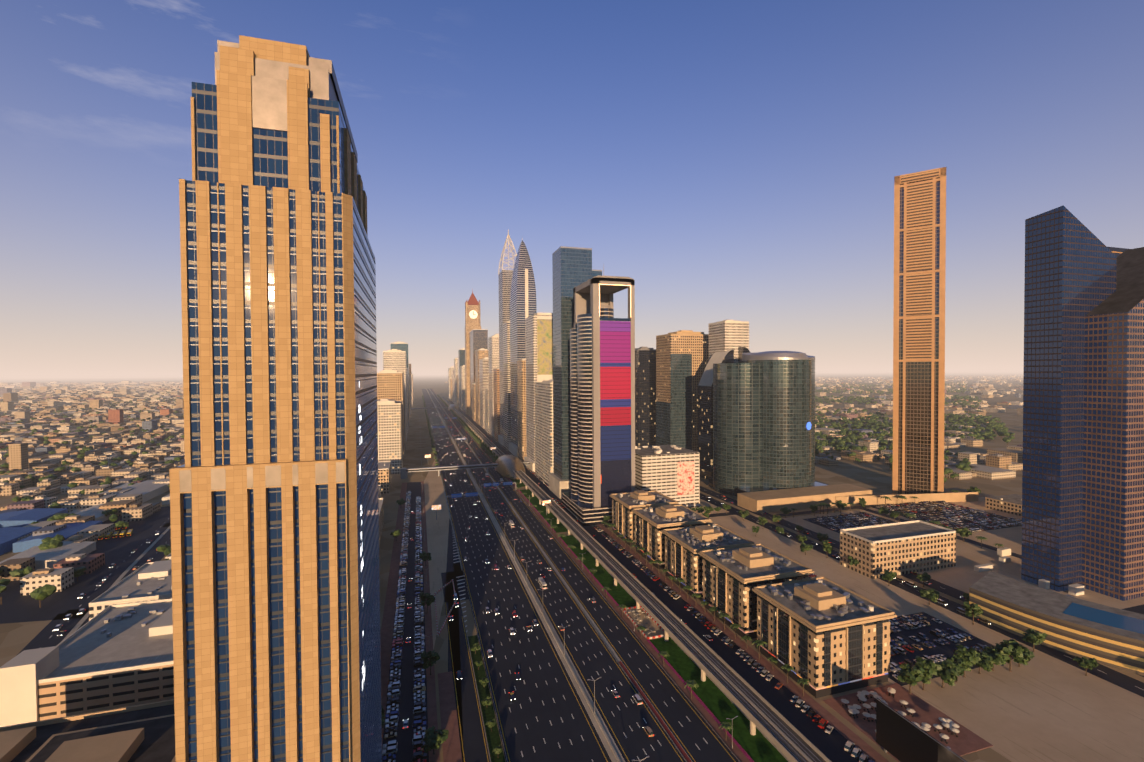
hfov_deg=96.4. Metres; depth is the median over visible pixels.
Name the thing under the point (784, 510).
tree
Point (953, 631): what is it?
car
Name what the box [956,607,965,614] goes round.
car
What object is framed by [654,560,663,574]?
tree
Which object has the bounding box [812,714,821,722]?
car
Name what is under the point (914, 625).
car
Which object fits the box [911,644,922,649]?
car
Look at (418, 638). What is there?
car
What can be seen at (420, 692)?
car
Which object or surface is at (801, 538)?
tree
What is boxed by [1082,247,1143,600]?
tower
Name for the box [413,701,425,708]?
car
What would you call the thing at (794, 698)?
car
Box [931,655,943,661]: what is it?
car
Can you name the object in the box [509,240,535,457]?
rose tower
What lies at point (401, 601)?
car
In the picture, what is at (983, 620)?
car
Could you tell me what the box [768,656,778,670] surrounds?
tree
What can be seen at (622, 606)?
tree
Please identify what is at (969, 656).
tree
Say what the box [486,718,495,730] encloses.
tree
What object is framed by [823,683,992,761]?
cafe plaza
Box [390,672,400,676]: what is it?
car
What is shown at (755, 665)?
car
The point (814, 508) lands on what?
tree
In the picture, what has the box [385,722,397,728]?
car
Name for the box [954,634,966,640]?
car
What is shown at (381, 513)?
block
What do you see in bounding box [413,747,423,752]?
car
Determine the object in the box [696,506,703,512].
tree
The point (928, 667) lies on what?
tree
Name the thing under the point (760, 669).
car
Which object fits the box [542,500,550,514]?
ad pylon
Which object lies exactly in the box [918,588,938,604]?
tree
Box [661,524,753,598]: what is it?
apartment building
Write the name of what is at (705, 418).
sail tower wing
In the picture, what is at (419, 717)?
car
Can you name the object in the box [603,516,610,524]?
tree
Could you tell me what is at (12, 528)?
sheds
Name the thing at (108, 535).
school bus
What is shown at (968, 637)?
car
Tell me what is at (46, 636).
road
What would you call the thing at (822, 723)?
car
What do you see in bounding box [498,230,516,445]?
skyscraper
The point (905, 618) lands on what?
car
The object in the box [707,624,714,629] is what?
car
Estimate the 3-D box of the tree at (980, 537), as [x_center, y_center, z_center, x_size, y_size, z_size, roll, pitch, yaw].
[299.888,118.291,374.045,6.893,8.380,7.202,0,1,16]
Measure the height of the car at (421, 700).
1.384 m
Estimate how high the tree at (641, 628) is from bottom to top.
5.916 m
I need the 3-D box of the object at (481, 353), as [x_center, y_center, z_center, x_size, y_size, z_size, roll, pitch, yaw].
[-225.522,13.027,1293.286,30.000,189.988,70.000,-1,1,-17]
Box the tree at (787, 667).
[781,663,794,682]
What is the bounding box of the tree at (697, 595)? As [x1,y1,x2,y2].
[692,593,700,597]
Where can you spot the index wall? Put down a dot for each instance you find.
(930, 497)
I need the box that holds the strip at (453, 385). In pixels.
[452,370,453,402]
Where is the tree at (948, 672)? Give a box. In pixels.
[925,659,960,687]
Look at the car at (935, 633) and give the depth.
251.65 m
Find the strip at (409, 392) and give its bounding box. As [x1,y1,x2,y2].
[409,365,409,420]
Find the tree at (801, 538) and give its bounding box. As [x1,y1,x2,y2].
[796,535,807,542]
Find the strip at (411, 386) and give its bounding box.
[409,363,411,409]
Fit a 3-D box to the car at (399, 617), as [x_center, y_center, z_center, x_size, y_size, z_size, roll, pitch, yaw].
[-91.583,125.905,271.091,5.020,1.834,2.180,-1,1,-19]
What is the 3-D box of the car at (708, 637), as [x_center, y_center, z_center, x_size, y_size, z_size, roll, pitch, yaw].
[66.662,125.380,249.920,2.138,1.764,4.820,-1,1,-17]
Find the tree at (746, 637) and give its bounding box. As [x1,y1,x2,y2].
[741,635,752,648]
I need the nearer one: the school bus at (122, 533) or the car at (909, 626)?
the car at (909, 626)
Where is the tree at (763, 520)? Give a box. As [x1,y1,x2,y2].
[758,516,767,524]
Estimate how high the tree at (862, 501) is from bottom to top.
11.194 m
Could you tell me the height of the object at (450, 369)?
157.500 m
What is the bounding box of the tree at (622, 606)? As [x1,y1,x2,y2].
[618,604,626,616]
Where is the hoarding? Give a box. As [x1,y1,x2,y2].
[876,698,966,761]
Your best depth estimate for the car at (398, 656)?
233.81 m
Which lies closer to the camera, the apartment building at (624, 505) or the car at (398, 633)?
the car at (398, 633)
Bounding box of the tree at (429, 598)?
[419,592,434,612]
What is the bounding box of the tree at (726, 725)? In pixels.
[719,722,733,739]
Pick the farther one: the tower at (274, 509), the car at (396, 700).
the car at (396, 700)
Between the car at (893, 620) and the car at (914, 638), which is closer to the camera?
the car at (914, 638)
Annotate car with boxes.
[53,624,62,630]
[64,614,71,619]
[77,608,84,614]
[382,740,397,749]
[382,745,396,755]
[382,753,395,761]
[384,732,396,738]
[385,710,398,718]
[385,715,398,723]
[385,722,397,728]
[385,727,396,733]
[386,697,399,705]
[386,708,397,713]
[387,689,399,696]
[387,703,398,709]
[388,681,400,688]
[388,685,399,692]
[389,675,400,680]
[390,660,401,666]
[390,663,401,670]
[390,668,400,673]
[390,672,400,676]
[391,654,401,659]
[392,639,402,643]
[392,642,402,647]
[392,646,401,650]
[393,630,403,635]
[394,615,403,620]
[394,620,403,625]
[395,611,403,615]
[396,600,404,604]
[403,719,407,728]
[412,720,426,728]
[412,735,423,743]
[412,751,427,761]
[413,685,425,692]
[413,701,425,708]
[413,706,425,713]
[413,715,425,721]
[413,726,425,732]
[413,731,424,736]
[413,740,424,749]
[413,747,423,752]
[414,616,423,620]
[414,620,423,625]
[414,625,423,630]
[414,633,424,637]
[414,636,423,641]
[414,642,424,647]
[414,651,422,656]
[414,660,423,666]
[414,668,424,672]
[414,674,424,680]
[414,679,424,684]
[414,690,424,696]
[414,694,424,700]
[414,699,424,702]
[415,759,426,761]
[456,670,461,679]
[487,649,492,657]
[509,627,514,634]
[509,692,514,700]
[515,673,520,679]
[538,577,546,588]
[611,690,619,697]
[633,694,642,704]
[643,726,653,736]
[698,616,705,620]
[704,635,712,640]
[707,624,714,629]
[714,629,721,635]
[724,638,732,644]
[735,649,743,654]
[743,656,751,661]
[747,659,755,665]
[752,662,759,668]
[756,666,763,672]
[760,670,768,676]
[765,674,773,680]
[775,682,782,688]
[790,695,798,702]
[795,699,804,707]
[801,704,809,712]
[807,709,815,717]
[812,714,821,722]
[818,718,827,728]
[824,725,833,733]
[844,741,853,751]
[851,747,860,758]
[858,753,868,761]
[889,618,899,624]
[890,639,897,646]
[890,662,900,670]
[890,665,897,672]
[893,647,905,653]
[895,636,907,644]
[899,624,909,629]
[900,615,911,621]
[902,645,914,651]
[903,623,913,628]
[903,659,913,667]
[906,581,916,586]
[908,622,918,628]
[908,636,919,641]
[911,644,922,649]
[917,632,928,639]
[919,620,930,625]
[920,642,931,647]
[925,641,935,646]
[929,630,941,636]
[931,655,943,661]
[933,639,944,644]
[934,629,945,636]
[937,598,947,605]
[946,637,957,642]
[947,628,957,633]
[950,635,962,641]
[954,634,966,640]
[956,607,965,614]
[958,633,970,639]
[975,643,984,650]
[978,618,990,624]
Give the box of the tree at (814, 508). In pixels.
[810,505,817,511]
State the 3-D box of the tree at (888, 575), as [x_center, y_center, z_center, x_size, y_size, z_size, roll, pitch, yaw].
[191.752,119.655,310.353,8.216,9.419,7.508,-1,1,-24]
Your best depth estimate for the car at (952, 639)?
246.47 m
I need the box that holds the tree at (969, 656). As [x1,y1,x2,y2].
[953,643,978,677]
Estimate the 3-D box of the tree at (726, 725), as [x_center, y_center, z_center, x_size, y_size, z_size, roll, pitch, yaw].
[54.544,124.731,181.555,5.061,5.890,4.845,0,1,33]
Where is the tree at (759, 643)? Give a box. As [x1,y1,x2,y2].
[752,640,766,658]
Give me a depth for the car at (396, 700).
202.12 m
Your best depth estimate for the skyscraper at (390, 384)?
754.01 m
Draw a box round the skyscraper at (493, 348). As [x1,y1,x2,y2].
[488,334,498,436]
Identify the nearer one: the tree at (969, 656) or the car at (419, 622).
the tree at (969, 656)
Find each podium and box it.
[0,699,175,761]
[969,571,1143,675]
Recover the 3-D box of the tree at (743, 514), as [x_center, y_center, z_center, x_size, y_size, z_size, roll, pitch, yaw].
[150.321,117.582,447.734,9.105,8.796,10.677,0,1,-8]
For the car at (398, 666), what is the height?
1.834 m
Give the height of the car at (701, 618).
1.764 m
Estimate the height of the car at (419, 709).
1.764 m
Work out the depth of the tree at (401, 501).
491.73 m
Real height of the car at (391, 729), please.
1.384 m
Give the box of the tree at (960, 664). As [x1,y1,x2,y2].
[945,657,965,682]
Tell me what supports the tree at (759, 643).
on the ground at (876, 477)
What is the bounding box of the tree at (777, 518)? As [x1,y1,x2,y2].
[772,514,781,523]
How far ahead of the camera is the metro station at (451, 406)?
1712.06 m
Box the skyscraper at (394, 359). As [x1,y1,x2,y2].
[383,349,406,440]
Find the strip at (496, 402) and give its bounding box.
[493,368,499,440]
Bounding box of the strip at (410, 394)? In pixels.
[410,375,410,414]
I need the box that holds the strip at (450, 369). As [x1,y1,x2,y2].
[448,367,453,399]
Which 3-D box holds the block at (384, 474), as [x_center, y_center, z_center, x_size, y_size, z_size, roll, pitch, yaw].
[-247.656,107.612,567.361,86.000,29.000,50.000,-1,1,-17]
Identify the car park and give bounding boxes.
[0,598,173,726]
[635,445,699,507]
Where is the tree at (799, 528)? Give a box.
[796,525,803,530]
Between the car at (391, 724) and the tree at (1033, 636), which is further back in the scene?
the tree at (1033, 636)
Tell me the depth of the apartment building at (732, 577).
262.27 m
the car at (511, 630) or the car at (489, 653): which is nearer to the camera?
the car at (489, 653)
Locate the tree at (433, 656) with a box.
[420,650,439,674]
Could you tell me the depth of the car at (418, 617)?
270.70 m
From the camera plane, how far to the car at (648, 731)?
184.21 m
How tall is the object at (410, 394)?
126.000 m
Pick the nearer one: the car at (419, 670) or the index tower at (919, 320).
the car at (419, 670)
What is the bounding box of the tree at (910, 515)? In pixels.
[905,513,916,517]
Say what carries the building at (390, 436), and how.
on the ground at (876, 477)
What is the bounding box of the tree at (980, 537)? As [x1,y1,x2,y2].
[975,536,987,547]
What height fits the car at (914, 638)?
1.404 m
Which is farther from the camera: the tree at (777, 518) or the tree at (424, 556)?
the tree at (777, 518)
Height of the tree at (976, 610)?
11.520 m
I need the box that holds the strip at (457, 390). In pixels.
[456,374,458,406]
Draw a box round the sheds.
[0,480,169,570]
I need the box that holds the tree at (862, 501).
[859,498,865,506]
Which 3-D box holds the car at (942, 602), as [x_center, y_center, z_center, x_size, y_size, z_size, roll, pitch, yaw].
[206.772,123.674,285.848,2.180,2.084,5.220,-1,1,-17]
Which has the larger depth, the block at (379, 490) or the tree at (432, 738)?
the block at (379, 490)
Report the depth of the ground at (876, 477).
611.98 m
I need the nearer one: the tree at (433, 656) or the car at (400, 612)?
the tree at (433, 656)
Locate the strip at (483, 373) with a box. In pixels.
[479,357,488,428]
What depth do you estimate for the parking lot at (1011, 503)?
447.96 m
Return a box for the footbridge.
[401,461,529,478]
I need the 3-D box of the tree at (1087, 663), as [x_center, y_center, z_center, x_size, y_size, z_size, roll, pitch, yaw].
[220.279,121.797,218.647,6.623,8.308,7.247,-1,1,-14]
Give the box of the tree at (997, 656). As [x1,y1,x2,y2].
[977,646,1005,670]
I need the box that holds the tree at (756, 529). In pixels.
[752,526,759,532]
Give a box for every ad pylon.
[432,504,440,519]
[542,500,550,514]
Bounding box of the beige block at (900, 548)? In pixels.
[840,520,955,578]
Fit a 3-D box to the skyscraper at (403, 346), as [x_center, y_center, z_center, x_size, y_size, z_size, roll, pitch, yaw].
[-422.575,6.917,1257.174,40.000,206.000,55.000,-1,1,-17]
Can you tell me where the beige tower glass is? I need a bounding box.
[656,354,691,449]
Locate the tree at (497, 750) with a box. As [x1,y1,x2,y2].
[493,744,501,753]
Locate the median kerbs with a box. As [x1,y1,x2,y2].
[380,389,888,761]
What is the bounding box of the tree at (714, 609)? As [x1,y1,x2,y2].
[709,606,720,621]
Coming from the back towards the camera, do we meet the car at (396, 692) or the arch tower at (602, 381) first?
the arch tower at (602, 381)
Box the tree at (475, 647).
[471,643,480,652]
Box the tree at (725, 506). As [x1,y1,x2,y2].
[722,503,730,513]
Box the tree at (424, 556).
[419,551,430,565]
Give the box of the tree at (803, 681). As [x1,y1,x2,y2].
[797,678,809,695]
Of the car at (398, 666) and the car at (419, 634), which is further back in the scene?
the car at (419, 634)
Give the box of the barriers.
[431,404,739,761]
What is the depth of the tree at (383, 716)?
182.94 m
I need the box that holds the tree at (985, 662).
[973,652,993,673]
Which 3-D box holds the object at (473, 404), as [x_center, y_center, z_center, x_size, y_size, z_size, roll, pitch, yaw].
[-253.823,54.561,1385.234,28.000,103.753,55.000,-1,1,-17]
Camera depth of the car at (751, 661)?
227.97 m
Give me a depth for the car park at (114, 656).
184.63 m
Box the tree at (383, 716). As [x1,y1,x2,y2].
[381,706,384,727]
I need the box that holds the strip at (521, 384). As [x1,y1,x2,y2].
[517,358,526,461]
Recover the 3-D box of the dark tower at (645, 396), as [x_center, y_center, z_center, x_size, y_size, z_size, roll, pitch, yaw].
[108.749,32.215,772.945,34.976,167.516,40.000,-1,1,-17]
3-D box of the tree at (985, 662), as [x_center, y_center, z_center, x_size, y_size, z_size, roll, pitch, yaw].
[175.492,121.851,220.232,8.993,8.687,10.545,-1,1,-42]
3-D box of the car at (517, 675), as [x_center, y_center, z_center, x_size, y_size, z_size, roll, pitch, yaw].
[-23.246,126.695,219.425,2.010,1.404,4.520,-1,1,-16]
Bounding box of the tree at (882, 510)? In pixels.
[878,507,888,513]
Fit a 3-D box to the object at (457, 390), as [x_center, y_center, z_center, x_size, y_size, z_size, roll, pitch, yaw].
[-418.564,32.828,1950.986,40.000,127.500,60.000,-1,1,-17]
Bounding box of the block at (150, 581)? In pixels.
[89,560,171,620]
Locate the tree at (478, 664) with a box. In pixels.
[474,660,482,669]
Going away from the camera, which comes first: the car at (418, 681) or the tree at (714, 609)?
the car at (418, 681)
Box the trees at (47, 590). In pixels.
[0,381,1014,607]
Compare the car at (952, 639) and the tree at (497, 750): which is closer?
the tree at (497, 750)
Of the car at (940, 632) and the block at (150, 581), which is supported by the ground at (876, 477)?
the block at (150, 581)
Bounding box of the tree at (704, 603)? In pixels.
[700,601,710,606]
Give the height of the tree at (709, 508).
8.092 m
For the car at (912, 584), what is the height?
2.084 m
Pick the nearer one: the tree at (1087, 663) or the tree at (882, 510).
the tree at (1087, 663)
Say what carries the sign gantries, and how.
on the road at (544, 717)
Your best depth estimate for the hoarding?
167.38 m
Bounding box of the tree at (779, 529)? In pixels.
[775,526,783,532]
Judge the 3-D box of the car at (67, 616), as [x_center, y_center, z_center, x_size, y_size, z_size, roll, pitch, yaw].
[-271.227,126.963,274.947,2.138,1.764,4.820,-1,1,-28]
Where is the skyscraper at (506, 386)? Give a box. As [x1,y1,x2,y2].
[503,320,510,449]
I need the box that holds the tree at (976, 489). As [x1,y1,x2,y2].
[970,486,980,493]
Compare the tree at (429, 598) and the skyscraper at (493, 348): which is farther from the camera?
the skyscraper at (493, 348)
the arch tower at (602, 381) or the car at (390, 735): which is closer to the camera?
the car at (390, 735)
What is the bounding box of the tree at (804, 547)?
[800,542,812,554]
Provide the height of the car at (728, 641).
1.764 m
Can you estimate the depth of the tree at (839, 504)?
465.96 m
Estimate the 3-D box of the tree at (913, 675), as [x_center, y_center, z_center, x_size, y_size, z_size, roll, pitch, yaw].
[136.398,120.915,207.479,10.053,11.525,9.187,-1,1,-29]
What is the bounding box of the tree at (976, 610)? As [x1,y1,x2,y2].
[963,601,983,624]
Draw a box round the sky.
[0,0,1143,375]
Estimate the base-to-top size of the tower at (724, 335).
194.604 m
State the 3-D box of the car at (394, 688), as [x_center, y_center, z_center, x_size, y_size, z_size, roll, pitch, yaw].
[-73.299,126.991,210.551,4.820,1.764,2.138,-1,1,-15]
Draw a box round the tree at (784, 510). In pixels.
[780,507,790,517]
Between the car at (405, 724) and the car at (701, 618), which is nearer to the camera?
the car at (405, 724)
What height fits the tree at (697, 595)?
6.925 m
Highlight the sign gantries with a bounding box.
[430,417,515,504]
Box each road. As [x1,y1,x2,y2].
[0,520,170,655]
[382,389,1143,761]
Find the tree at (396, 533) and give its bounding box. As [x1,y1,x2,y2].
[390,529,400,540]
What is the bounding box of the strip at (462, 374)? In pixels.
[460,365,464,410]
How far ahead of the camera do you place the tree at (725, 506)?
466.96 m
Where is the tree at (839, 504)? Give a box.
[835,500,846,512]
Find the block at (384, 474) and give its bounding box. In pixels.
[378,461,390,493]
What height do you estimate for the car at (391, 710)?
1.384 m
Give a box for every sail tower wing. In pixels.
[698,349,733,478]
[738,347,750,362]
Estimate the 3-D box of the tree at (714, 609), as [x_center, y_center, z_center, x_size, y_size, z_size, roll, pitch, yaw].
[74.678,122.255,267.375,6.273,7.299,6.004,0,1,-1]
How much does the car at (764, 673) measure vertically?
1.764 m
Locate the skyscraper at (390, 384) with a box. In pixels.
[377,369,404,460]
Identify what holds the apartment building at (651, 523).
on the ground at (876, 477)
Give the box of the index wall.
[835,492,977,505]
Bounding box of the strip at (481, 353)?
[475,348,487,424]
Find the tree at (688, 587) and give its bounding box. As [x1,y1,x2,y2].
[682,585,693,598]
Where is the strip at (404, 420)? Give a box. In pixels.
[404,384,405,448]
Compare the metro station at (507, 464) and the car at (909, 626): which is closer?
the car at (909, 626)
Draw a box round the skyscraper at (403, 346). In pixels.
[391,342,408,425]
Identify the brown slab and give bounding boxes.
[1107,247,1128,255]
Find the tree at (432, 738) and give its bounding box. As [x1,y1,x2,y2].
[422,726,448,754]
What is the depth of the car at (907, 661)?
226.54 m
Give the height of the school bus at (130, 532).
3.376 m
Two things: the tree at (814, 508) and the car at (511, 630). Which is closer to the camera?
the car at (511, 630)
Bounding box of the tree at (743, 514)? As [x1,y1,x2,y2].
[738,510,749,517]
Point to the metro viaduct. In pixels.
(786, 738)
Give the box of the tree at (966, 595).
[963,593,968,601]
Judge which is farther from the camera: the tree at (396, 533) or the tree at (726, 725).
the tree at (396, 533)
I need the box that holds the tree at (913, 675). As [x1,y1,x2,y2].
[897,662,924,693]
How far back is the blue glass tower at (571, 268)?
532.32 m
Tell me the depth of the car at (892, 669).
222.01 m
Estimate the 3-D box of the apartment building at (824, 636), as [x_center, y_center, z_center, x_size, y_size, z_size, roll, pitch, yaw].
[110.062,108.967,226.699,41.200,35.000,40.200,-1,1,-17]
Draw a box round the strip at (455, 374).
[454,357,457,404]
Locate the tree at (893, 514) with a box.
[889,510,898,521]
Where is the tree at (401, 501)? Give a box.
[396,498,405,504]
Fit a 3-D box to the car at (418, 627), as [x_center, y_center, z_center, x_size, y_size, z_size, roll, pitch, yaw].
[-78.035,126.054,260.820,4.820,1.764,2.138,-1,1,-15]
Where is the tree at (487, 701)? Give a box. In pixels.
[481,696,492,705]
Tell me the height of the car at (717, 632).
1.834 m
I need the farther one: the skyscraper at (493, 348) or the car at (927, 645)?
the skyscraper at (493, 348)
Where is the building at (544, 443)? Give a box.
[535,379,553,484]
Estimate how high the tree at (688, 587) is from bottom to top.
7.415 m
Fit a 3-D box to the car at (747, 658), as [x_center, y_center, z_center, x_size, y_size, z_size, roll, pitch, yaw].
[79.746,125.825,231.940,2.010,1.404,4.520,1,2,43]
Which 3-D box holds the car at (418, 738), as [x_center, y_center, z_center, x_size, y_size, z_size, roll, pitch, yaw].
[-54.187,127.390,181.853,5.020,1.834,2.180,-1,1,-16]
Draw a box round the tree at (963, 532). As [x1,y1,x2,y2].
[956,527,971,541]
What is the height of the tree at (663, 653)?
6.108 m
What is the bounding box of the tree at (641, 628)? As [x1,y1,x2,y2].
[636,626,646,638]
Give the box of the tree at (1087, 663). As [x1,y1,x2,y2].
[1073,656,1098,675]
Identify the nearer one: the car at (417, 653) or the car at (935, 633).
the car at (417, 653)
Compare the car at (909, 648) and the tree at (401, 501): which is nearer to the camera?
the car at (909, 648)
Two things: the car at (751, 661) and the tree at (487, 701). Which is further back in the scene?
the car at (751, 661)
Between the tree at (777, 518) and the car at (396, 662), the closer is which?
the car at (396, 662)
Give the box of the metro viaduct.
[442,396,830,761]
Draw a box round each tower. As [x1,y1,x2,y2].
[169,35,381,761]
[465,289,480,414]
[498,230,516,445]
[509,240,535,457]
[524,313,552,471]
[549,246,591,498]
[562,275,634,525]
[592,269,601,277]
[635,347,655,445]
[656,330,708,451]
[708,351,871,513]
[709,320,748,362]
[892,167,945,493]
[1021,205,1116,591]
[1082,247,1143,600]
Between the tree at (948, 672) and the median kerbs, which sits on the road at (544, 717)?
the median kerbs
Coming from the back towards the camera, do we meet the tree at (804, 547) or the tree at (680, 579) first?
the tree at (804, 547)
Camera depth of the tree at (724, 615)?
258.27 m
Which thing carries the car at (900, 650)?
on the road at (544, 717)
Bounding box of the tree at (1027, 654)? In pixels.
[1011,647,1034,666]
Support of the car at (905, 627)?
on the road at (544, 717)
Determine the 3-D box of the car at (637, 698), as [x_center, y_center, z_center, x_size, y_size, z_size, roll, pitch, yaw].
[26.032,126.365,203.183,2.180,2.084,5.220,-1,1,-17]
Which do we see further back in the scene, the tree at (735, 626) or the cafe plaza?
the tree at (735, 626)
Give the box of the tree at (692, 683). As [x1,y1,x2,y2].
[684,680,698,698]
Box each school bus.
[105,532,111,538]
[113,531,118,537]
[120,530,125,536]
[127,529,132,535]
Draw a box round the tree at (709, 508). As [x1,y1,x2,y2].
[703,506,713,514]
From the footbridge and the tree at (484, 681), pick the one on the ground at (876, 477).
the footbridge
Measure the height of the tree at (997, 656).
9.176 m
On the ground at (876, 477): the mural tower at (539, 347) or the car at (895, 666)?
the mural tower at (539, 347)
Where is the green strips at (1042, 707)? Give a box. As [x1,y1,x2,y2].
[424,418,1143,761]
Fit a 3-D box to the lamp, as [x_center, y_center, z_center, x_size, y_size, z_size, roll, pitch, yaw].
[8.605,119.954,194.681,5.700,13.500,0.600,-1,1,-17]
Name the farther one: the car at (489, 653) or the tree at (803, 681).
the car at (489, 653)
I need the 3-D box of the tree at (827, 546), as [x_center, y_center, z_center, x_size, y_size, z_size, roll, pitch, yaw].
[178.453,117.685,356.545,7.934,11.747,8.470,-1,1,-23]
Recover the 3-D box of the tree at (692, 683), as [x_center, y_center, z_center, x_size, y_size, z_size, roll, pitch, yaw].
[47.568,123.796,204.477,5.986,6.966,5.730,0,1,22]
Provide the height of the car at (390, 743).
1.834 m
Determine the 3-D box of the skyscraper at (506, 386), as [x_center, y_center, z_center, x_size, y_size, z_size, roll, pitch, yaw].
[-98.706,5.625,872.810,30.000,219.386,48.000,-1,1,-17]
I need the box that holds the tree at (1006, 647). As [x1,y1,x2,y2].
[994,639,1024,671]
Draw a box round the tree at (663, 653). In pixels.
[658,651,668,665]
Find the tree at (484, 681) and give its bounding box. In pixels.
[479,677,488,686]
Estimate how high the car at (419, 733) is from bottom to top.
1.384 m
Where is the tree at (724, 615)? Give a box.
[719,613,729,629]
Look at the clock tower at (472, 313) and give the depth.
1566.06 m
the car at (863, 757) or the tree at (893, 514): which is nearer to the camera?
the car at (863, 757)
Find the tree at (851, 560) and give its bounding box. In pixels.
[848,556,858,565]
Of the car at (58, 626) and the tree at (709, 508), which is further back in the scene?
the tree at (709, 508)
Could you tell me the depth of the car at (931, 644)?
242.32 m
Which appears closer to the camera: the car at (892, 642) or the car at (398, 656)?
the car at (398, 656)
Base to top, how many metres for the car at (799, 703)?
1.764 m
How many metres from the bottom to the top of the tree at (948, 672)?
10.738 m
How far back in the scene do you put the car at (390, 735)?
183.78 m
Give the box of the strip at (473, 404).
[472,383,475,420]
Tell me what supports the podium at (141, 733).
on the ground at (876, 477)
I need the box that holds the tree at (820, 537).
[817,532,828,541]
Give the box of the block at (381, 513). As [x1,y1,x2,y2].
[379,498,383,544]
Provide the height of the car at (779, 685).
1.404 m
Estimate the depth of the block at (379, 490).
516.16 m
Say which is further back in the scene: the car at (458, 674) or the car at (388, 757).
the car at (458, 674)
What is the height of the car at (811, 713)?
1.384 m
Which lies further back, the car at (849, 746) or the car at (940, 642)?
the car at (940, 642)
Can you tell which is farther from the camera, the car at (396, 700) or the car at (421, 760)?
the car at (396, 700)
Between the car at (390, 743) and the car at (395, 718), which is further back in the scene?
the car at (395, 718)
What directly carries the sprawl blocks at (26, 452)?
on the ground at (876, 477)
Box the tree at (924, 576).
[916,572,930,586]
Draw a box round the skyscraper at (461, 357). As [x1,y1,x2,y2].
[458,348,464,408]
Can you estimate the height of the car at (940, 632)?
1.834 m
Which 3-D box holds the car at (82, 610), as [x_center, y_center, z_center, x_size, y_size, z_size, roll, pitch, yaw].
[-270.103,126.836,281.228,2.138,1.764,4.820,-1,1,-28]
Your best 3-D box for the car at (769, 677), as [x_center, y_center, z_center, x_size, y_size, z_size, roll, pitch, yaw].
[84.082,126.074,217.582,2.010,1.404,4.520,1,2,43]
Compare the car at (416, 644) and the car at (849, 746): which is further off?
the car at (416, 644)
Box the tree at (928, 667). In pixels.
[914,656,937,689]
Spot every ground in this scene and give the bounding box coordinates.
[0,371,1143,761]
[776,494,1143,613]
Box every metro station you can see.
[448,404,457,410]
[495,455,525,478]
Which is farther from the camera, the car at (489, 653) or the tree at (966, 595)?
the tree at (966, 595)
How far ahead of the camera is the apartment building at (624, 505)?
396.35 m
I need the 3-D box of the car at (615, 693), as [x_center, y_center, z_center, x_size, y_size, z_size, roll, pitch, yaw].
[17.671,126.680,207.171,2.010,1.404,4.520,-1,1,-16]
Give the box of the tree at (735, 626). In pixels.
[730,624,740,638]
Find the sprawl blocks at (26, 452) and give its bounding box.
[0,375,1023,595]
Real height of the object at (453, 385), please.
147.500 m
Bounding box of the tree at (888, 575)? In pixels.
[882,569,896,585]
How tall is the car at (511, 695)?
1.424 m
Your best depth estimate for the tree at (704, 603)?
275.33 m
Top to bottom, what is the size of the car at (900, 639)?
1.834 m
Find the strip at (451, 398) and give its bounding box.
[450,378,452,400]
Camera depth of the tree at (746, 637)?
240.50 m
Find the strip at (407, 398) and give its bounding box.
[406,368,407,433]
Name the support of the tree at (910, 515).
on the parking lot at (1011, 503)
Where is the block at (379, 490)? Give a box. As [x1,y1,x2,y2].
[378,485,380,497]
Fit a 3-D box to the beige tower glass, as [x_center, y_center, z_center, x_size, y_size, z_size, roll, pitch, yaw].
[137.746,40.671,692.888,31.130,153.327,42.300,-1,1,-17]
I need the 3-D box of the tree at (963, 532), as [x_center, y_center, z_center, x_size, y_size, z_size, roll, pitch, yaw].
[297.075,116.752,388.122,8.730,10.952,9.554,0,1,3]
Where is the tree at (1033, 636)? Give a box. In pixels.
[1022,628,1047,651]
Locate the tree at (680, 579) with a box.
[676,577,684,591]
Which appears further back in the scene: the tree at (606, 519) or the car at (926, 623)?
the tree at (606, 519)
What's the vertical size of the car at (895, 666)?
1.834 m
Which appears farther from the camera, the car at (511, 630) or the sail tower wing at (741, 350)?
the sail tower wing at (741, 350)
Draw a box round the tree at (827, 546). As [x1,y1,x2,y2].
[821,540,832,557]
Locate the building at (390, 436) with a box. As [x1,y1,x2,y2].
[377,399,402,473]
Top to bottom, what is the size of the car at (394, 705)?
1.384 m

